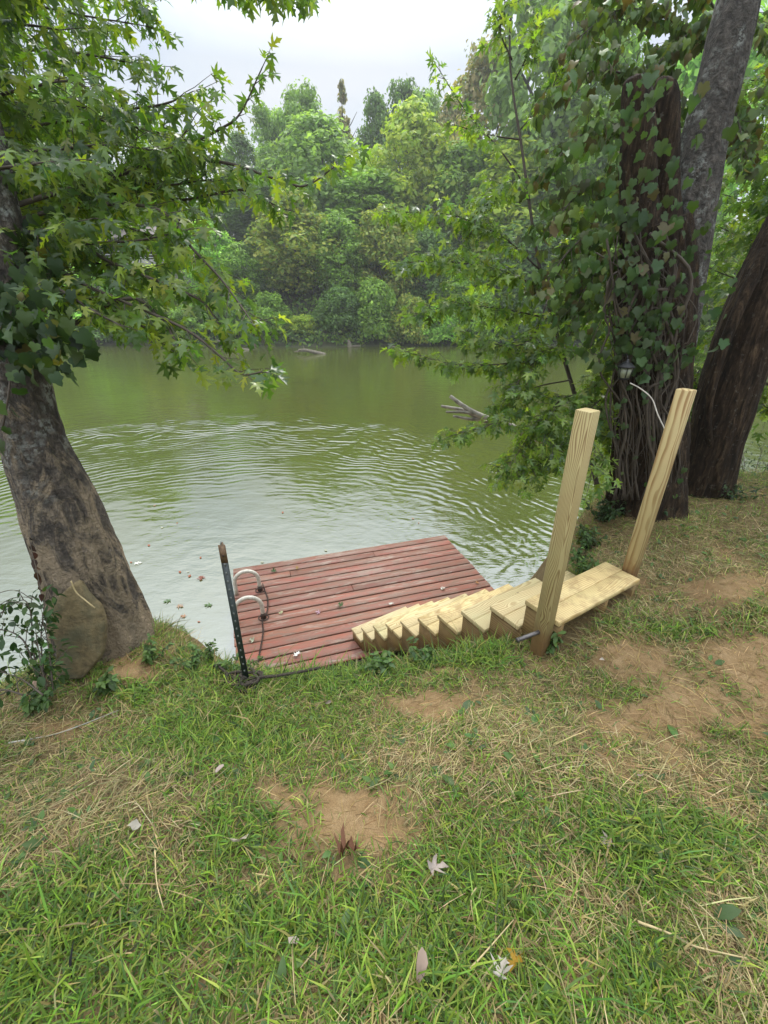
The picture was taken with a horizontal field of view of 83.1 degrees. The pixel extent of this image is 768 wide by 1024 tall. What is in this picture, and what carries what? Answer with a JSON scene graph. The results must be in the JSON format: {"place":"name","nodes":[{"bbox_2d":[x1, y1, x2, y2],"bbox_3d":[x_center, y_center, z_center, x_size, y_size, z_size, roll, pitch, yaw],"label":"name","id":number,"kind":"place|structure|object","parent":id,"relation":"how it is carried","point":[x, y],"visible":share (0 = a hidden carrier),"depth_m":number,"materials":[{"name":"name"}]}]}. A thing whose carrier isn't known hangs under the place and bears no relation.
{"place":"outdoors","nodes":[
{"label":"outdoors","id":0,"kind":"place"},
{"bbox_2d":[0,345,767,683],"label":"river","id":1,"kind":"structure","parent":0,"point":[328,451],"depth_m":12.89,"materials":[{"name":"liquid"}]},
{"bbox_2d":[294,346,325,353],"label":"drift log","id":2,"kind":"object","parent":1,"relation":"on","point":[309,351],"visible":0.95,"depth_m":41.86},
{"bbox_2d":[347,340,360,346],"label":"stump","id":3,"kind":"object","parent":1,"relation":"in","point":[349,343],"visible":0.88,"depth_m":48.51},
{"bbox_2d":[233,535,493,671],"bbox_3d":[-0.305,1.352,7.185,4.176,0.951,2.823,-8,27,-16],"label":"dock","id":4,"kind":"object","parent":1,"relation":"on","point":[399,575],"visible":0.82,"depth_m":7.15,"materials":[{"name":"red-brown painted wood planks"},{"name":"metal"}]},
{"bbox_2d":[256,583,268,668],"bbox_3d":[-1.789,1.635,6.420,0.120,0.110,1.901,-5,26,-10],"label":"chain","id":5,"kind":"object","parent":4,"relation":"on","point":[262,622],"visible":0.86,"depth_m":6.43,"materials":[{"name":"metal"}]},
{"bbox_2d":[351,562,639,651],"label":"staircase","id":6,"kind":"structure","parent":4,"relation":"on","point":[510,608],"depth_m":3.69,"materials":[{"name":"beige wood"}]},
{"bbox_2d":[441,395,543,442],"bbox_3d":[1.409,-1.177,5.534,1.376,0.596,0.186,3,26,7],"label":"dead branch","id":7,"kind":"object","parent":1,"relation":"in","point":[475,415],"visible":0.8,"depth_m":5.49,"materials":[{"name":"grey wood"}]},
{"bbox_2d":[0,473,767,1023],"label":"ground","id":8,"kind":"structure","parent":0,"point":[336,799],"depth_m":2.16,"materials":[{"name":"soil"}]},
{"bbox_2d":[0,584,76,707],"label":"creeper","id":9,"kind":"object","parent":8,"relation":"on","point":[46,656],"visible":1,"depth_m":2.39,"materials":[{"name":"green plant"}]},
{"bbox_2d":[17,684,59,718],"bbox_3d":[-2.043,1.141,2.594,0.204,0.189,0.200,0,26,0],"label":"weed","id":10,"kind":"object","parent":8,"relation":"on","point":[38,703],"visible":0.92,"depth_m":2.54,"materials":[{"name":"green plant"}]},
{"bbox_2d":[32,672,49,690],"bbox_3d":[-2.146,1.083,2.711,0.084,0.181,0.081,0,26,0],"label":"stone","id":11,"kind":"object","parent":8,"relation":"on","point":[34,683],"visible":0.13,"depth_m":2.67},
{"bbox_2d":[9,710,117,743],"bbox_3d":[-1.798,1.224,2.444,0.535,0.015,0.048,-10,28,-20],"label":"twig","id":12,"kind":"object","parent":8,"relation":"on","point":[61,731],"visible":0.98,"depth_m":2.42,"materials":[{"name":"brown wood"}]},
{"bbox_2d":[48,580,107,678],"bbox_3d":[-1.906,0.736,2.711,0.320,0.641,0.094,-3,9,-6],"label":"stone slab","id":13,"kind":"object","parent":8,"relation":"on","point":[82,624],"depth_m":2.68,"materials":[{"name":"stone"}]},
{"bbox_2d":[70,581,95,607],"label":"twig","id":14,"kind":"object","parent":13,"relation":"on","point":[80,595],"visible":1,"depth_m":2.48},
{"bbox_2d":[92,666,120,695],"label":"weed","id":15,"kind":"object","parent":8,"relation":"on","point":[104,681],"visible":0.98,"depth_m":2.67,"materials":[{"name":"green plant"}]},
{"bbox_2d":[141,633,174,664],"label":"weed","id":16,"kind":"object","parent":8,"relation":"on","point":[148,650],"visible":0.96,"depth_m":2.95,"materials":[{"name":"green plant"}]},
{"bbox_2d":[169,642,200,671],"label":"weed","id":17,"kind":"object","parent":8,"relation":"on","point":[195,660],"visible":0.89,"depth_m":2.87,"materials":[{"name":"green plant"}]},
{"bbox_2d":[0,0,371,663],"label":"maple tree","id":18,"kind":"object","parent":8,"relation":"on","point":[63,517],"visible":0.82,"depth_m":2.62,"materials":[{"name":"green plant"}]},
{"bbox_2d":[28,530,43,601],"bbox_3d":[-1.931,0.290,2.410,0.041,0.260,0.407,-16,30,-30],"label":"dead vine","id":19,"kind":"object","parent":18,"relation":"hanging from","point":[34,563],"visible":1,"depth_m":2.37,"materials":[{"name":"brown plant"}]},
{"bbox_2d":[0,205,100,455],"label":"grapevine","id":20,"kind":"object","parent":18,"relation":"attached to","point":[52,333],"visible":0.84,"depth_m":2.27,"materials":[{"name":"green plant"}]},
{"bbox_2d":[190,638,218,663],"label":"weed","id":21,"kind":"object","parent":8,"relation":"on","point":[210,650],"visible":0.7,"depth_m":3.05,"materials":[{"name":"green plant"}]},
{"bbox_2d":[218,542,248,680],"bbox_3d":[-0.889,0.749,2.652,0.042,1.313,0.042,0,26,0],"label":"fence post","id":22,"kind":"object","parent":8,"relation":"on","point":[230,596],"visible":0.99,"depth_m":2.55,"materials":[{"name":"metal"}]},
{"bbox_2d":[212,664,320,694],"bbox_3d":[-0.791,1.086,2.828,0.729,0.114,0.253,-1,26,-3],"label":"rope","id":23,"kind":"object","parent":22,"relation":"attached to","point":[255,679],"visible":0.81,"depth_m":2.81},
{"bbox_2d":[213,652,262,672],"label":"weed","id":24,"kind":"object","parent":8,"relation":"on","point":[223,664],"visible":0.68,"depth_m":2.94,"materials":[{"name":"green plant"}]},
{"bbox_2d":[334,823,359,856],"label":"fallen leaf","id":25,"kind":"object","parent":8,"relation":"on","point":[344,844],"visible":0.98,"depth_m":1.61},
{"bbox_2d":[364,650,394,676],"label":"weed","id":26,"kind":"object","parent":8,"relation":"on","point":[385,655],"visible":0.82,"depth_m":2.88,"materials":[{"name":"green plant"}]},
{"bbox_2d":[0,465,767,1023],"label":"grass","id":27,"kind":"structure","parent":8,"relation":"on","point":[440,971],"depth_m":1.54,"materials":[{"name":"plant"}]},
{"bbox_2d":[127,819,140,829],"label":"fallen leaf","id":28,"kind":"object","parent":27,"relation":"on","point":[135,824],"visible":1,"depth_m":1.71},
{"bbox_2d":[154,850,164,912],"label":"twig","id":29,"kind":"object","parent":27,"relation":"on","point":[156,879],"visible":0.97,"depth_m":1.54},
{"bbox_2d":[215,764,223,771],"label":"fallen leaf","id":30,"kind":"object","parent":27,"relation":"on","point":[219,767],"visible":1,"depth_m":1.98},
{"bbox_2d":[229,834,247,841],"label":"fallen leaf","id":31,"kind":"object","parent":27,"relation":"on","point":[237,840],"visible":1,"depth_m":1.67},
{"bbox_2d":[288,936,298,943],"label":"fallen leaf","id":32,"kind":"object","parent":27,"relation":"on","point":[290,939],"visible":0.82,"depth_m":1.33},
{"bbox_2d":[416,947,427,982],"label":"fallen leaf","id":33,"kind":"object","parent":27,"relation":"on","point":[422,963],"visible":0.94,"depth_m":1.18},
{"bbox_2d":[427,854,448,874],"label":"fallen leaf","id":34,"kind":"object","parent":27,"relation":"on","point":[433,865],"visible":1,"depth_m":1.50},
{"bbox_2d":[470,886,476,928],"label":"twig","id":35,"kind":"object","parent":27,"relation":"on","point":[471,900],"visible":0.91,"depth_m":1.43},
{"bbox_2d":[470,919,513,969],"bbox_3d":[0.327,1.294,1.300,0.210,0.056,0.006,-19,31,-34],"label":"twig","id":36,"kind":"object","parent":27,"relation":"on","point":[487,949],"visible":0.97,"depth_m":1.29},
{"bbox_2d":[490,952,512,979],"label":"fallen leaf","id":37,"kind":"object","parent":27,"relation":"on","point":[503,962],"visible":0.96,"depth_m":1.25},
{"bbox_2d":[507,947,522,971],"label":"fallen leaf","id":38,"kind":"object","parent":27,"relation":"on","point":[514,957],"visible":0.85,"depth_m":1.26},
{"bbox_2d":[598,831,614,847],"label":"fallen leaf","id":39,"kind":"object","parent":27,"relation":"on","point":[605,834],"visible":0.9,"depth_m":1.59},
{"bbox_2d":[637,920,746,958],"bbox_3d":[0.958,1.338,1.349,0.307,0.027,0.020,7,27,14],"label":"twig","id":40,"kind":"object","parent":27,"relation":"on","point":[657,928],"visible":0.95,"depth_m":1.34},
{"bbox_2d":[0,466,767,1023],"bbox_3d":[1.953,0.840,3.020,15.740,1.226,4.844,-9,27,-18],"label":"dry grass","id":41,"kind":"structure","parent":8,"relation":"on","point":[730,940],"depth_m":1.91,"materials":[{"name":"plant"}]},
{"bbox_2d":[0,471,767,1023],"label":"weeds","id":42,"kind":"object","parent":8,"relation":"on","point":[730,911],"visible":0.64,"depth_m":1.69,"materials":[{"name":"green plant"}]},
{"bbox_2d":[406,636,435,669],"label":"weed","id":43,"kind":"object","parent":8,"relation":"on","point":[416,655],"visible":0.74,"depth_m":3.00,"materials":[{"name":"green plant"}]},
{"bbox_2d":[371,0,628,509],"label":"maple sapling","id":44,"kind":"object","parent":8,"relation":"on","point":[533,362],"visible":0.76,"depth_m":4.01,"materials":[{"name":"green plant"}]},
{"bbox_2d":[546,630,565,653],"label":"weed","id":45,"kind":"object","parent":8,"relation":"on","point":[555,640],"visible":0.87,"depth_m":2.88,"materials":[{"name":"green plant"}]},
{"bbox_2d":[515,408,599,657],"bbox_3d":[1.001,0.298,2.603,0.326,1.802,0.089,-15,30,-29],"label":"wooden post","id":46,"kind":"object","parent":8,"relation":"on","point":[583,432],"visible":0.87,"depth_m":2.50,"materials":[{"name":"brown wood"}]},
{"bbox_2d":[568,545,599,573],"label":"weed","id":47,"kind":"object","parent":8,"relation":"on","point":[581,559],"visible":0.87,"depth_m":3.74,"materials":[{"name":"green plant"}]},
{"bbox_2d":[574,524,597,545],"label":"weed","id":48,"kind":"object","parent":8,"relation":"on","point":[579,536],"visible":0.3,"depth_m":4.32,"materials":[{"name":"green plant"}]},
{"bbox_2d":[575,523,607,552],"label":"weed","id":49,"kind":"object","parent":8,"relation":"on","point":[587,538],"visible":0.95,"depth_m":4.11,"materials":[{"name":"green plant"}]},
{"bbox_2d":[583,496,625,519],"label":"weed","id":50,"kind":"object","parent":8,"relation":"on","point":[607,504],"visible":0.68,"depth_m":4.33,"materials":[{"name":"green plant"}]},
{"bbox_2d":[582,498,630,522],"bbox_3d":[2.331,0.015,4.336,0.611,0.239,0.361,-2,26,-5],"label":"weed","id":51,"kind":"object","parent":8,"relation":"on","point":[602,517],"visible":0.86,"depth_m":4.35,"materials":[{"name":"green plant"}]},
{"bbox_2d":[514,0,767,521],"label":"old tree","id":52,"kind":"object","parent":8,"relation":"on","point":[724,35],"visible":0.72,"depth_m":3.71,"materials":[{"name":"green plant"}]},
{"bbox_2d":[617,354,635,379],"bbox_3d":[1.966,-1.175,3.519,0.129,0.196,0.144,-22,34,-38],"label":"lantern","id":53,"kind":"object","parent":52,"relation":"hanging from","point":[626,368],"visible":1,"depth_m":3.50,"materials":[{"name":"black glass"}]},
{"bbox_2d":[630,383,663,427],"bbox_3d":[2.134,-0.776,3.476,0.405,0.465,0.089,18,31,32],"label":"cord","id":54,"kind":"object","parent":53,"relation":"hanging from","point":[653,403],"visible":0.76,"depth_m":3.45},
{"bbox_2d":[526,69,746,500],"bbox_3d":[1.971,-1.528,3.491,1.886,3.165,0.363,0,26,0],"label":"grapevine","id":55,"kind":"object","parent":52,"relation":"attached to","point":[654,318],"visible":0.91,"depth_m":3.38,"materials":[{"name":"green plant"}]},
{"bbox_2d":[622,388,696,576],"bbox_3d":[1.923,-0.035,3.135,0.110,1.666,0.102,-15,30,-29],"label":"wooden post","id":56,"kind":"object","parent":8,"relation":"on","point":[677,417],"visible":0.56,"depth_m":3.00,"materials":[{"name":"brown wood"}]},
{"bbox_2d":[681,14,767,498],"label":"leaning tree","id":57,"kind":"object","parent":8,"relation":"on","point":[729,382],"visible":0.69,"depth_m":4.32,"materials":[{"name":"brown plant"}]},
{"bbox_2d":[718,483,766,500],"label":"weed","id":58,"kind":"object","parent":8,"relation":"on","point":[731,496],"visible":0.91,"depth_m":4.43,"materials":[{"name":"green plant"}]},
{"bbox_2d":[739,434,767,471],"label":"shrub","id":59,"kind":"object","parent":8,"relation":"on","point":[759,458],"visible":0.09,"depth_m":6.53,"materials":[{"name":"green plant"}]},
{"bbox_2d":[5,0,767,225],"label":"sky","id":60,"kind":"structure","parent":0,"point":[365,44],"materials":[{"name":"white"}]},
{"bbox_2d":[73,212,750,346],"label":"hillside","id":61,"kind":"structure","parent":0,"point":[331,344],"depth_m":50.79,"materials":[{"name":"plant"}]},
{"bbox_2d":[45,310,83,330],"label":"shrub","id":62,"kind":"object","parent":61,"relation":"on","point":[49,311],"visible":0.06,"depth_m":49.64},
{"bbox_2d":[14,74,149,253],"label":"tree","id":63,"kind":"object","parent":61,"relation":"on","point":[69,87],"depth_m":55.46,"materials":[{"name":"plant"}]},
{"bbox_2d":[63,262,119,319],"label":"tree","id":64,"kind":"object","parent":61,"relation":"on","point":[76,314],"visible":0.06,"depth_m":50.54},
{"bbox_2d":[80,316,127,339],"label":"shrub","id":65,"kind":"object","parent":61,"relation":"on","point":[98,335],"visible":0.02,"depth_m":49.63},
{"bbox_2d":[100,227,164,266],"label":"cabin","id":66,"kind":"object","parent":61,"relation":"on","point":[150,256],"visible":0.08,"depth_m":58.93,"materials":[{"name":"metal"}]},
{"bbox_2d":[121,260,195,317],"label":"tree","id":67,"kind":"object","parent":61,"relation":"on","point":[140,295],"visible":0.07,"depth_m":50.72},
{"bbox_2d":[118,142,206,228],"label":"tree","id":68,"kind":"object","parent":61,"relation":"on","point":[185,187],"visible":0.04,"depth_m":67.44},
{"bbox_2d":[168,302,217,332],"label":"shrub","id":69,"kind":"object","parent":61,"relation":"on","point":[177,313],"visible":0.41,"depth_m":48.69,"materials":[{"name":"plant"}]},
{"bbox_2d":[181,220,246,296],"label":"tree","id":70,"kind":"object","parent":61,"relation":"on","point":[222,243],"visible":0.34,"depth_m":50.86,"materials":[{"name":"plant"}]},
{"bbox_2d":[180,174,259,247],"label":"tree","id":71,"kind":"object","parent":61,"relation":"on","point":[210,212],"visible":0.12,"depth_m":61.56,"materials":[{"name":"plant"}]},
{"bbox_2d":[210,295,257,335],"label":"shrub","id":72,"kind":"object","parent":61,"relation":"on","point":[232,312],"visible":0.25,"depth_m":48.71,"materials":[{"name":"plant"}]},
{"bbox_2d":[218,127,258,232],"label":"tree","id":73,"kind":"object","parent":61,"relation":"on","point":[242,145],"visible":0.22,"depth_m":65.40,"materials":[{"name":"plant"}]},
{"bbox_2d":[213,242,274,301],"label":"tree","id":74,"kind":"object","parent":61,"relation":"on","point":[238,254],"visible":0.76,"depth_m":50.69,"materials":[{"name":"plant"}]},
{"bbox_2d":[224,181,283,247],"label":"tree","id":75,"kind":"object","parent":61,"relation":"on","point":[239,228],"visible":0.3,"depth_m":59.53,"materials":[{"name":"plant"}]},
{"bbox_2d":[242,290,292,332],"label":"shrub","id":76,"kind":"object","parent":61,"relation":"on","point":[272,302],"visible":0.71,"depth_m":48.80,"materials":[{"name":"plant"}]},
{"bbox_2d":[247,99,289,191],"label":"tree","id":77,"kind":"object","parent":61,"relation":"on","point":[267,134],"visible":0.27,"depth_m":62.75,"materials":[{"name":"plant"}]},
{"bbox_2d":[240,183,350,297],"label":"tree","id":78,"kind":"object","parent":61,"relation":"on","point":[298,241],"visible":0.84,"depth_m":49.65,"materials":[{"name":"plant"}]},
{"bbox_2d":[270,75,326,185],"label":"tree","id":79,"kind":"object","parent":61,"relation":"on","point":[306,97],"visible":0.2,"depth_m":60.02,"materials":[{"name":"plant"}]},
{"bbox_2d":[284,314,321,333],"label":"shrub","id":80,"kind":"object","parent":61,"relation":"on","point":[295,320],"visible":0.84,"depth_m":48.96,"materials":[{"name":"plant"}]},
{"bbox_2d":[255,106,372,249],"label":"tree","id":81,"kind":"object","parent":61,"relation":"on","point":[308,135],"visible":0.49,"depth_m":53.52,"materials":[{"name":"plant"}]},
{"bbox_2d":[308,283,362,331],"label":"shrub","id":82,"kind":"object","parent":61,"relation":"on","point":[334,298],"visible":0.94,"depth_m":48.48,"materials":[{"name":"plant"}]},
{"bbox_2d":[306,208,375,296],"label":"tree","id":83,"kind":"object","parent":61,"relation":"on","point":[338,223],"visible":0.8,"depth_m":49.73,"materials":[{"name":"plant"}]},
{"bbox_2d":[337,79,357,178],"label":"conical tree","id":84,"kind":"object","parent":61,"relation":"on","point":[342,98],"visible":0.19,"depth_m":70.07,"materials":[{"name":"plant"}]},
{"bbox_2d":[324,164,406,265],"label":"tree","id":85,"kind":"object","parent":61,"relation":"on","point":[370,185],"visible":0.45,"depth_m":51.78,"materials":[{"name":"plant"}]},
{"bbox_2d":[343,277,399,339],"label":"shrub","id":86,"kind":"object","parent":61,"relation":"on","point":[377,299],"visible":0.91,"depth_m":48.29,"materials":[{"name":"plant"}]},
{"bbox_2d":[354,86,400,215],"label":"tree","id":87,"kind":"object","parent":61,"relation":"on","point":[376,109],"visible":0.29,"depth_m":68.62,"materials":[{"name":"plant"}]},
{"bbox_2d":[339,201,423,301],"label":"tree","id":88,"kind":"object","parent":61,"relation":"on","point":[380,236],"visible":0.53,"depth_m":49.47,"materials":[{"name":"plant"}]},
{"bbox_2d":[75,246,722,346],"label":"undergrowth","id":89,"kind":"object","parent":61,"relation":"on","point":[317,335],"visible":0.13,"depth_m":49.69,"materials":[{"name":"plant"}]},
{"bbox_2d":[386,73,420,175],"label":"tree","id":90,"kind":"object","parent":61,"relation":"on","point":[400,91],"visible":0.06,"depth_m":68.69,"materials":[{"name":"plant"}]},
{"bbox_2d":[384,292,437,343],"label":"shrub","id":91,"kind":"object","parent":61,"relation":"on","point":[411,301],"visible":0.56,"depth_m":48.81,"materials":[{"name":"plant"}]},
{"bbox_2d":[365,93,470,237],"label":"tree","id":92,"kind":"object","parent":61,"relation":"on","point":[410,120],"visible":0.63,"depth_m":52.41,"materials":[{"name":"plant"}]},
{"bbox_2d":[401,86,441,230],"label":"tree","id":93,"kind":"object","parent":61,"relation":"on","point":[434,107],"visible":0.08,"depth_m":67.84,"materials":[{"name":"plant"}]},
{"bbox_2d":[400,226,461,307],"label":"tree","id":94,"kind":"object","parent":61,"relation":"on","point":[428,238],"visible":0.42,"depth_m":50.31,"materials":[{"name":"plant"}]},
{"bbox_2d":[417,305,464,344],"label":"shrub","id":95,"kind":"object","parent":61,"relation":"on","point":[440,327],"visible":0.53,"depth_m":48.86,"materials":[{"name":"plant"}]},
{"bbox_2d":[421,92,465,232],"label":"tree","id":96,"kind":"object","parent":61,"relation":"on","point":[447,114],"visible":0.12,"depth_m":65.23,"materials":[{"name":"plant"}]},
{"bbox_2d":[414,137,505,281],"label":"tree","id":97,"kind":"object","parent":61,"relation":"on","point":[466,157],"visible":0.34,"depth_m":52.20,"materials":[{"name":"plant"}]},
{"bbox_2d":[424,249,495,302],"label":"tree","id":98,"kind":"object","parent":61,"relation":"on","point":[458,289],"visible":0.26,"depth_m":50.33,"materials":[{"name":"plant"}]},
{"bbox_2d":[450,287,499,343],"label":"shrub","id":99,"kind":"object","parent":61,"relation":"on","point":[486,298],"visible":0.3,"depth_m":48.51,"materials":[{"name":"plant"}]},
{"bbox_2d":[449,33,508,190],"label":"tree","id":100,"kind":"object","parent":61,"relation":"on","point":[471,89],"visible":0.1,"depth_m":55.16,"materials":[{"name":"plant"}]},
{"bbox_2d":[457,133,556,295],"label":"tree","id":101,"kind":"object","parent":61,"relation":"on","point":[501,168],"visible":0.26,"depth_m":49.14,"materials":[{"name":"plant"}]},
{"bbox_2d":[492,271,548,342],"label":"shrub","id":102,"kind":"object","parent":61,"relation":"on","point":[515,290],"visible":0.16,"depth_m":49.18,"materials":[{"name":"plant"}]},
{"bbox_2d":[481,209,577,318],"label":"tree","id":103,"kind":"object","parent":61,"relation":"on","point":[526,266],"visible":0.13,"depth_m":48.14,"materials":[{"name":"plant"}]},
{"bbox_2d":[473,0,593,244],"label":"tree","id":104,"kind":"object","parent":61,"relation":"on","point":[499,94],"visible":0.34,"depth_m":47.51,"materials":[{"name":"plant"}]},
{"bbox_2d":[518,97,620,270],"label":"tree","id":105,"kind":"object","parent":61,"relation":"on","point":[598,171],"visible":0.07,"depth_m":46.40,"materials":[{"name":"plant"}]},
{"bbox_2d":[541,279,612,335],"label":"shrub","id":106,"kind":"object","parent":61,"relation":"on","point":[600,306],"visible":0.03,"depth_m":48.27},
{"bbox_2d":[512,0,679,252],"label":"tree","id":107,"kind":"object","parent":61,"relation":"on","point":[630,54],"visible":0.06,"depth_m":45.78,"materials":[{"name":"plant"}]},
{"bbox_2d":[588,235,734,302],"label":"tree","id":108,"kind":"object","parent":61,"relation":"on","point":[612,249],"visible":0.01,"depth_m":46.65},
{"bbox_2d":[638,0,767,272],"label":"tree","id":109,"kind":"object","parent":61,"relation":"on","point":[692,66],"visible":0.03,"depth_m":44.14,"materials":[{"name":"plant"}]},
{"bbox_2d":[702,231,752,318],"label":"tree","id":110,"kind":"object","parent":61,"relation":"on","point":[728,273],"visible":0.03,"depth_m":50.18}
]}

